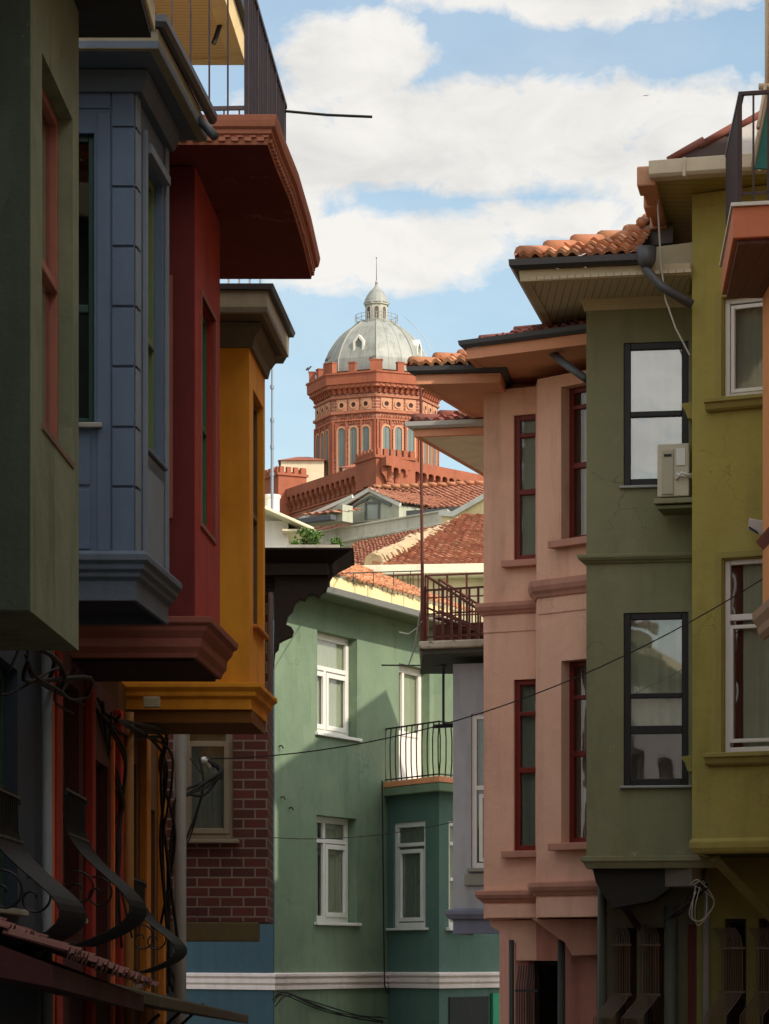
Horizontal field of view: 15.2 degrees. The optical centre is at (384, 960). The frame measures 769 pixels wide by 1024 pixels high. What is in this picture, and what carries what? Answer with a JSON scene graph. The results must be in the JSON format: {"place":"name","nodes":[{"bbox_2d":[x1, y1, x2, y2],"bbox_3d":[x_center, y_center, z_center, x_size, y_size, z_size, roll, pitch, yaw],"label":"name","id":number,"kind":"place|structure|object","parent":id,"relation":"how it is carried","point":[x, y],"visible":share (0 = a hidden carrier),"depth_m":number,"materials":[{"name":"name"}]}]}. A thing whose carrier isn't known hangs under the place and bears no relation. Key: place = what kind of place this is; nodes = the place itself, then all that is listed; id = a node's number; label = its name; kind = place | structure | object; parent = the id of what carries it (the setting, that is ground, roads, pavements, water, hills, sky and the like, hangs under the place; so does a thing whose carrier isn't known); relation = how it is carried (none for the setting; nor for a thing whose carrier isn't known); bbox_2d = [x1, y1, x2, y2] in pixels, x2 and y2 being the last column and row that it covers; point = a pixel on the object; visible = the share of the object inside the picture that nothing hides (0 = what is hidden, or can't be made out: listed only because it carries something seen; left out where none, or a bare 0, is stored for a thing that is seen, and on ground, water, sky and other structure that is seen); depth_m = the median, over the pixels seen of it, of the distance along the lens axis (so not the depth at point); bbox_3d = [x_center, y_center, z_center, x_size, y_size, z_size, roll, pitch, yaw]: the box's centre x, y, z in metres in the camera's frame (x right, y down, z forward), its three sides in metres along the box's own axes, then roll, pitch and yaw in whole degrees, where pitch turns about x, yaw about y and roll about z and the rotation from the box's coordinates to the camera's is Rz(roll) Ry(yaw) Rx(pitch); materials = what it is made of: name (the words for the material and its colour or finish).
{"place":"outdoors","nodes":[
{"label":"outdoors","id":0,"kind":"place"},
{"bbox_2d":[192,0,764,473],"label":"sky","id":1,"kind":"structure","parent":0,"point":[495,127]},
{"bbox_3d":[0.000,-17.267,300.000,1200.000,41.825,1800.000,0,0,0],"label":"ground","id":2,"kind":"structure","parent":0,"visible":0},
{"bbox_2d":[0,0,154,650],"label":"plaster house","id":3,"kind":"structure","parent":2,"relation":"on","point":[39,325],"depth_m":13.97,"materials":[{"name":"paint"}]},
{"bbox_2d":[42,87,73,468],"bbox_3d":[-1.690,-3.458,14.409,0.133,1.815,1.129,0,0,1],"label":"window","id":4,"kind":"structure","parent":3,"relation":"in","point":[49,119],"depth_m":14.84,"materials":[{"name":"wood"}]},
{"bbox_2d":[0,11,218,1023],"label":"plaster house","id":5,"kind":"structure","parent":2,"relation":"on","point":[143,102],"depth_m":17.50,"materials":[{"name":"blue paint"}]},
{"bbox_2d":[0,669,28,916],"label":"window","id":6,"kind":"structure","parent":5,"relation":"in","point":[12,911],"depth_m":16.84,"materials":[{"name":"grey wood"}]},
{"bbox_2d":[0,651,94,713],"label":"cable bundle","id":7,"kind":"object","parent":5,"relation":"attached to","point":[58,688],"visible":0.8,"depth_m":16.62,"materials":[{"name":"rubber"}]},
{"bbox_2d":[0,917,158,1010],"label":"canopy","id":8,"kind":"object","parent":5,"relation":"attached to","point":[20,968],"visible":0.99,"depth_m":14.17,"materials":[{"name":"red tile"}]},
{"bbox_2d":[79,136,101,428],"bbox_3d":[-1.843,-4.126,17.525,0.264,1.796,0.150,0,0,0],"label":"window","id":9,"kind":"structure","parent":5,"relation":"in","point":[84,423],"depth_m":17.55,"materials":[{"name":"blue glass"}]},
{"bbox_2d":[148,177,167,471],"bbox_3d":[-1.492,-4.070,18.231,0.135,1.836,0.735,0,0,5],"label":"window","id":10,"kind":"structure","parent":5,"relation":"in","point":[151,453],"depth_m":18.53,"materials":[{"name":"blue glass"}]},
{"bbox_2d":[100,279,294,1023],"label":"plaster house","id":11,"kind":"structure","parent":2,"relation":"on","point":[257,331],"depth_m":24.03,"materials":[{"name":"paint"}]},
{"bbox_2d":[134,984,143,988],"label":"window","id":12,"kind":"structure","parent":11,"relation":"in","point":[138,986],"depth_m":24.56,"materials":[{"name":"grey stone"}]},
{"bbox_2d":[166,757,223,992],"bbox_3d":[-1.831,-0.829,27.642,0.673,2.280,0.227,0,0,-44],"label":"cable bundle","id":13,"kind":"object","parent":11,"relation":"attached to","point":[215,778],"visible":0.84,"depth_m":27.52,"materials":[{"name":"rubber"}]},
{"bbox_2d":[253,401,268,639],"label":"window","id":14,"kind":"structure","parent":11,"relation":"in","point":[256,627],"depth_m":25.10,"materials":[{"name":"wood"}]},
{"bbox_2d":[52,0,371,1023],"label":"plaster house","id":15,"kind":"structure","parent":2,"relation":"on","point":[238,206],"depth_m":20.30,"materials":[{"name":"red paint"}]},
{"bbox_2d":[63,691,87,923],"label":"window","id":16,"kind":"structure","parent":15,"relation":"in","point":[64,691],"depth_m":20.24,"materials":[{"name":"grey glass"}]},
{"bbox_2d":[96,697,132,947],"bbox_3d":[-2.136,-1.030,22.163,0.310,1.862,1.468,0,0,0],"label":"cable bundle","id":17,"kind":"object","parent":15,"relation":"attached to","point":[104,721],"visible":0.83,"depth_m":22.70,"materials":[{"name":"rubber"}]},
{"bbox_2d":[107,714,178,937],"bbox_3d":[-1.971,-1.043,24.340,0.290,1.816,4.435,0,0,1],"label":"cable bundle","id":18,"kind":"object","parent":15,"relation":"attached to","point":[162,766],"visible":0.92,"depth_m":25.72,"materials":[{"name":"rubber"}]},
{"bbox_2d":[109,982,247,1023],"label":"canopy","id":19,"kind":"object","parent":15,"relation":"attached to","point":[177,1006],"visible":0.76,"depth_m":21.71,"materials":[{"name":"black metal"}]},
{"bbox_2d":[203,316,206,527],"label":"window","id":20,"kind":"structure","parent":15,"relation":"in","point":[204,320],"depth_m":20.91,"materials":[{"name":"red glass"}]},
{"bbox_2d":[167,548,354,1023],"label":"brick house","id":21,"kind":"structure","parent":2,"relation":"on","point":[229,872],"depth_m":28.60,"materials":[{"name":"brown brick"}]},
{"bbox_2d":[186,734,238,842],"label":"window","id":22,"kind":"structure","parent":21,"relation":"in","point":[214,820],"depth_m":28.63,"materials":[{"name":"beige glass"}]},
{"bbox_2d":[209,578,762,758],"bbox_3d":[0.950,-2.818,27.850,5.409,1.726,0.013,0,0,3],"label":"street cable","id":23,"kind":"object","parent":21,"relation":"attached to","point":[499,706],"visible":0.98,"depth_m":27.84,"materials":[{"name":"rubber"}]},
{"bbox_2d":[197,757,211,767],"bbox_3d":[-1.786,-1.932,28.059,0.095,0.143,0.488,0,0,-18],"label":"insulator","id":24,"kind":"object","parent":23,"relation":"attached to","point":[204,760],"visible":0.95,"depth_m":27.85,"materials":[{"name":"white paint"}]},
{"bbox_2d":[186,757,203,845],"bbox_3d":[-1.875,-1.499,27.812,0.260,0.951,0.148,0,0,-24],"label":"cable loop","id":25,"kind":"object","parent":24,"relation":"hanging from","point":[192,825],"visible":0.94,"depth_m":27.79,"materials":[{"name":"rubber"}]},
{"bbox_2d":[265,494,313,547],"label":"white house","id":26,"kind":"structure","parent":2,"relation":"on","point":[281,529],"depth_m":50.00,"materials":[{"name":"beige paint"}]},
{"bbox_2d":[270,368,273,509],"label":"antenna mast","id":27,"kind":"object","parent":26,"relation":"on","point":[272,455],"visible":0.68,"depth_m":50.38,"materials":[{"name":"metal"}]},
{"bbox_2d":[186,564,498,1023],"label":"plaster house","id":28,"kind":"structure","parent":2,"relation":"on","point":[336,683],"depth_m":45.52,"materials":[{"name":"green paint"}]},
{"bbox_2d":[287,545,339,577],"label":"roof terrace","id":29,"kind":"structure","parent":28,"relation":"on","point":[314,546],"depth_m":47.40,"materials":[{"name":"grey stone"}]},
{"bbox_2d":[290,538,299,544],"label":"shrub","id":30,"kind":"object","parent":29,"relation":"on","point":[294,542],"visible":0.2,"depth_m":48.94,"materials":[{"name":"green plant"}]},
{"bbox_2d":[294,526,324,544],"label":"leafy shrub","id":31,"kind":"object","parent":29,"relation":"on","point":[309,536],"visible":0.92,"depth_m":47.89,"materials":[{"name":"green plant"}]},
{"bbox_2d":[330,537,342,547],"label":"shrub","id":32,"kind":"object","parent":29,"relation":"on","point":[336,541],"visible":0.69,"depth_m":47.98,"materials":[{"name":"green plant"}]},
{"bbox_2d":[272,992,385,1022],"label":"cable bundle","id":33,"kind":"object","parent":28,"relation":"attached to","point":[354,1016],"visible":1,"depth_m":44.41,"materials":[{"name":"rubber"}]},
{"bbox_2d":[314,816,361,925],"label":"window","id":34,"kind":"structure","parent":28,"relation":"in","point":[334,852],"depth_m":45.29,"materials":[{"name":"white paint"}]},
{"bbox_2d":[315,632,362,741],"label":"window","id":35,"kind":"structure","parent":28,"relation":"in","point":[332,651],"depth_m":45.26,"materials":[{"name":"white paint"}]},
{"bbox_2d":[273,822,452,838],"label":"street cable","id":36,"kind":"object","parent":28,"relation":"attached to","point":[361,836],"visible":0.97,"depth_m":40.75,"materials":[{"name":"rubber"}]},
{"bbox_2d":[342,570,420,585],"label":"handrail","id":37,"kind":"object","parent":28,"relation":"attached to","point":[383,572],"visible":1,"depth_m":40.53,"materials":[{"name":"black metal"}]},
{"bbox_2d":[381,781,387,993],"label":"hanging cable","id":38,"kind":"object","parent":28,"relation":"attached to","point":[383,888],"visible":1,"depth_m":45.99,"materials":[{"name":"rubber"}]},
{"bbox_2d":[386,821,428,930],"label":"window","id":39,"kind":"structure","parent":28,"relation":"in","point":[409,845],"depth_m":46.26,"materials":[{"name":"white paint"}]},
{"bbox_2d":[399,666,420,779],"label":"balcony door","id":40,"kind":"structure","parent":28,"relation":"in","point":[409,678],"depth_m":47.95,"materials":[{"name":"white paint"}]},
{"bbox_2d":[446,821,452,930],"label":"window","id":41,"kind":"structure","parent":28,"relation":"in","point":[450,824],"depth_m":45.87,"materials":[{"name":"white paint"}]},
{"bbox_2d":[491,993,498,1023],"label":"green door","id":42,"kind":"structure","parent":28,"relation":"in","point":[494,996],"depth_m":46.82,"materials":[{"name":"green paint"}]},
{"bbox_2d":[265,257,483,530],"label":"school building","id":43,"kind":"structure","parent":2,"relation":"on","point":[365,407],"depth_m":280.72,"materials":[{"name":"brick"}]},
{"bbox_2d":[315,433,319,458],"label":"tower window","id":44,"kind":"structure","parent":43,"relation":"in","point":[317,436],"depth_m":285.02,"materials":[{"name":"stone"}]},
{"bbox_2d":[320,431,324,476],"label":"tower window","id":45,"kind":"structure","parent":43,"relation":"in","point":[322,436],"depth_m":284.01,"materials":[{"name":"stone"}]},
{"bbox_2d":[325,429,329,475],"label":"tower window","id":46,"kind":"structure","parent":43,"relation":"in","point":[327,465],"depth_m":282.66,"materials":[{"name":"glass"}]},
{"bbox_2d":[336,426,344,472],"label":"tower window","id":47,"kind":"structure","parent":43,"relation":"in","point":[340,432],"depth_m":281.28,"materials":[{"name":"glass"}]},
{"bbox_2d":[337,401,345,409],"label":"round window","id":48,"kind":"structure","parent":43,"relation":"in","point":[341,405],"depth_m":281.22,"materials":[{"name":"stone"}]},
{"bbox_2d":[349,400,356,408],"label":"round window","id":49,"kind":"structure","parent":43,"relation":"in","point":[353,404],"depth_m":280.73,"materials":[{"name":"stone"}]},
{"bbox_2d":[348,425,358,464],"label":"tower window","id":50,"kind":"structure","parent":43,"relation":"in","point":[353,431],"depth_m":280.80,"materials":[{"name":"glass"}]},
{"bbox_2d":[361,424,370,452],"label":"tower window","id":51,"kind":"structure","parent":43,"relation":"in","point":[365,429],"depth_m":280.26,"materials":[{"name":"glass"}]},
{"bbox_2d":[362,399,369,407],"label":"round window","id":52,"kind":"structure","parent":43,"relation":"in","point":[365,403],"depth_m":280.19,"materials":[{"name":"stone"}]},
{"bbox_2d":[381,424,389,455],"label":"tower window","id":53,"kind":"structure","parent":43,"relation":"in","point":[385,430],"depth_m":280.26,"materials":[{"name":"glass"}]},
{"bbox_2d":[382,399,390,407],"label":"round window","id":54,"kind":"structure","parent":43,"relation":"in","point":[386,403],"depth_m":280.19,"materials":[{"name":"stone"}]},
{"bbox_2d":[393,425,403,454],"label":"tower window","id":55,"kind":"structure","parent":43,"relation":"in","point":[398,432],"depth_m":280.73,"materials":[{"name":"glass"}]},
{"bbox_2d":[394,400,402,408],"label":"round window","id":56,"kind":"structure","parent":43,"relation":"in","point":[398,404],"depth_m":280.67,"materials":[{"name":"stone"}]},
{"bbox_2d":[407,401,414,409],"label":"round window","id":57,"kind":"structure","parent":43,"relation":"in","point":[410,405],"depth_m":281.15,"materials":[{"name":"stone"}]},
{"bbox_2d":[407,428,415,457],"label":"tower window","id":58,"kind":"structure","parent":43,"relation":"in","point":[411,440],"depth_m":281.28,"materials":[{"name":"glass"}]},
{"bbox_2d":[423,442,426,463],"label":"tower window","id":59,"kind":"structure","parent":43,"relation":"in","point":[424,444],"depth_m":282.59,"materials":[{"name":"stone"}]},
{"bbox_2d":[428,445,431,464],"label":"tower window","id":60,"kind":"structure","parent":43,"relation":"in","point":[429,447],"depth_m":283.77,"materials":[{"name":"stone"}]},
{"bbox_2d":[434,449,436,465],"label":"tower window","id":61,"kind":"structure","parent":43,"relation":"in","point":[435,451],"depth_m":285.30,"materials":[{"name":"stone"}]},
{"bbox_2d":[296,480,483,564],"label":"gabled house","id":62,"kind":"structure","parent":2,"relation":"on","point":[370,512],"depth_m":89.60,"materials":[{"name":"stone"}]},
{"bbox_2d":[367,504,377,518],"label":"window","id":63,"kind":"structure","parent":62,"relation":"in","point":[372,509],"depth_m":89.73,"materials":[{"name":"grey glass"}]},
{"bbox_2d":[340,513,483,621],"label":"tiled house","id":64,"kind":"structure","parent":2,"relation":"on","point":[387,552],"depth_m":55.73,"materials":[{"name":"tile"}]},
{"bbox_2d":[438,493,483,563],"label":"cream house","id":65,"kind":"structure","parent":2,"relation":"on","point":[474,506],"depth_m":77.41,"materials":[{"name":"beige paint"}]},
{"bbox_2d":[404,319,768,1023],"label":"plaster house","id":66,"kind":"structure","parent":2,"relation":"on","point":[512,429],"depth_m":31.27,"materials":[{"name":"pink paint"}]},
{"bbox_2d":[501,414,535,567],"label":"window","id":67,"kind":"structure","parent":66,"relation":"in","point":[528,559],"depth_m":31.55,"materials":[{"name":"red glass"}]},
{"bbox_2d":[501,679,535,857],"bbox_3d":[1.609,-2.100,31.450,0.649,1.947,0.220,0,0,27],"label":"window","id":68,"kind":"structure","parent":66,"relation":"in","point":[527,849],"depth_m":31.55,"materials":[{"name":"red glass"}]},
{"bbox_2d":[535,961,557,1023],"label":"window","id":69,"kind":"structure","parent":66,"relation":"in","point":[538,964],"depth_m":31.70,"materials":[{"name":"brown wood"}]},
{"bbox_2d":[548,386,585,548],"bbox_3d":[2.103,-5.261,30.605,0.300,1.724,0.738,0,0,-45],"label":"window","id":70,"kind":"structure","parent":66,"relation":"in","point":[573,540],"depth_m":30.84,"materials":[{"name":"red wood"}]},
{"bbox_2d":[548,660,585,850],"bbox_3d":[2.103,-2.187,30.605,0.300,2.025,0.738,0,0,-45],"label":"window","id":71,"kind":"structure","parent":66,"relation":"in","point":[574,843],"depth_m":30.84,"materials":[{"name":"red wood"}]},
{"bbox_2d":[508,214,720,1023],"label":"plaster house","id":72,"kind":"structure","parent":2,"relation":"on","point":[643,862],"depth_m":29.35,"materials":[{"name":"green paint"}]},
{"bbox_2d":[620,928,636,1023],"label":"window","id":73,"kind":"structure","parent":72,"relation":"in","point":[622,1010],"depth_m":30.20,"materials":[{"name":"brown wood"}]},
{"bbox_2d":[619,341,687,488],"bbox_3d":[2.763,-5.543,29.320,0.738,1.482,0.151,0,0,9],"label":"window","id":74,"kind":"structure","parent":72,"relation":"in","point":[655,374],"depth_m":29.36,"materials":[{"name":"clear glass"}]},
{"bbox_2d":[619,612,691,788],"bbox_3d":[2.762,-2.645,29.316,0.738,1.787,0.162,0,0,9],"label":"window","id":75,"kind":"structure","parent":72,"relation":"in","point":[655,674],"depth_m":29.35,"materials":[{"name":"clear glass"}]},
{"bbox_2d":[648,928,663,1023],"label":"window","id":76,"kind":"structure","parent":72,"relation":"in","point":[650,1011],"depth_m":30.08,"materials":[{"name":"brown wood"}]},
{"bbox_2d":[653,497,691,515],"bbox_3d":[2.932,-4.554,28.912,0.400,0.103,0.480,0,0,15],"label":"wall shelf","id":77,"kind":"object","parent":72,"relation":"attached to","point":[674,506],"depth_m":28.72,"materials":[{"name":"stone"}]},
{"bbox_2d":[657,443,691,497],"bbox_3d":[2.936,-4.881,28.833,0.388,0.546,0.351,0,0,15],"label":"air conditioner","id":78,"kind":"object","parent":77,"relation":"on","point":[674,470],"visible":0.88,"depth_m":28.73,"materials":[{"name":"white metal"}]},
{"bbox_2d":[664,877,707,920],"bbox_3d":[3.045,-0.622,29.169,0.540,0.441,0.116,0,0,40],"label":"cable bundle","id":79,"kind":"object","parent":72,"relation":"attached to","point":[684,908],"visible":1,"depth_m":29.14,"materials":[{"name":"rubber"}]},
{"bbox_2d":[688,924,695,1023],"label":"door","id":80,"kind":"structure","parent":72,"relation":"in","point":[691,927],"depth_m":29.70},
{"bbox_2d":[689,879,714,925],"bbox_3d":[3.199,-0.587,29.062,0.290,0.470,0.147,0,0,-22],"label":"cable bundle","id":81,"kind":"object","parent":72,"relation":"attached to","point":[709,912],"visible":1,"depth_m":29.03,"materials":[{"name":"grey rubber"}]},
{"bbox_2d":[637,111,768,1023],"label":"plaster house","id":82,"kind":"structure","parent":2,"relation":"on","point":[723,409],"depth_m":28.19,"materials":[{"name":"yellow paint"}]},
{"bbox_2d":[657,197,689,354],"bbox_3d":[2.823,-6.701,28.224,0.328,1.586,0.164,0,0,0],"label":"loose cable","id":83,"kind":"object","parent":82,"relation":"hanging from","point":[681,339],"visible":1,"depth_m":28.14,"materials":[{"name":"black rubber"}]},
{"bbox_2d":[727,919,745,1023],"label":"window","id":84,"kind":"structure","parent":82,"relation":"in","point":[729,921],"depth_m":29.58,"materials":[{"name":"brown wood"}]},
{"bbox_2d":[725,298,762,395],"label":"window","id":85,"kind":"structure","parent":82,"relation":"in","point":[743,316],"depth_m":28.16,"materials":[{"name":"white paint"}]},
{"bbox_2d":[725,558,768,751],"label":"window","id":86,"kind":"structure","parent":82,"relation":"in","point":[755,649],"depth_m":28.15,"materials":[{"name":"white paint"}]},
{"bbox_2d":[748,518,762,534],"bbox_3d":[3.647,-4.145,27.687,0.187,0.177,0.381,0,0,39],"label":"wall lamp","id":87,"kind":"object","parent":82,"relation":"attached to","point":[755,526],"visible":0.67,"depth_m":27.54,"materials":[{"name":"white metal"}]},
{"bbox_2d":[760,919,768,1023],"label":"window","id":88,"kind":"structure","parent":82,"relation":"in","point":[762,921],"depth_m":29.49,"materials":[{"name":"brown wood"}]},
{"bbox_2d":[719,0,768,639],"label":"plaster house","id":89,"kind":"structure","parent":2,"relation":"on","point":[744,262],"depth_m":25.47,"materials":[{"name":"paint"}]},
{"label":"pavement","id":90,"kind":"structure","parent":0,"visible":0},
{"bbox_2d":[419,639,498,934],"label":"plaster house","id":91,"kind":"structure","parent":90,"relation":"on","point":[463,660],"depth_m":37.95,"materials":[{"name":"white paint"}]},
{"bbox_2d":[381,664,452,727],"bbox_3d":[0.353,-3.678,39.926,0.303,1.071,2.269,0,0,-27],"label":"iron rod","id":92,"kind":"object","parent":91,"relation":"attached to","point":[443,666],"visible":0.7,"depth_m":38.99,"materials":[{"name":"black metal"}]},
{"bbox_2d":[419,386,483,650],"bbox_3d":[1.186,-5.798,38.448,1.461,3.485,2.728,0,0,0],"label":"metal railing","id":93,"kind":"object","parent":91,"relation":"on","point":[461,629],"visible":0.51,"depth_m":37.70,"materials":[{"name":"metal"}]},
{"bbox_2d":[399,612,421,665],"bbox_3d":[0.384,-4.329,38.802,0.143,0.476,2.421,0,0,-5],"label":"loose cable","id":94,"kind":"object","parent":93,"relation":"hanging from","point":[418,624],"visible":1,"depth_m":37.96,"materials":[{"name":"grey rubber"}]},
{"bbox_2d":[466,714,483,871],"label":"window","id":95,"kind":"structure","parent":91,"relation":"in","point":[477,720],"depth_m":37.95,"materials":[{"name":"white paint"}]}
]}

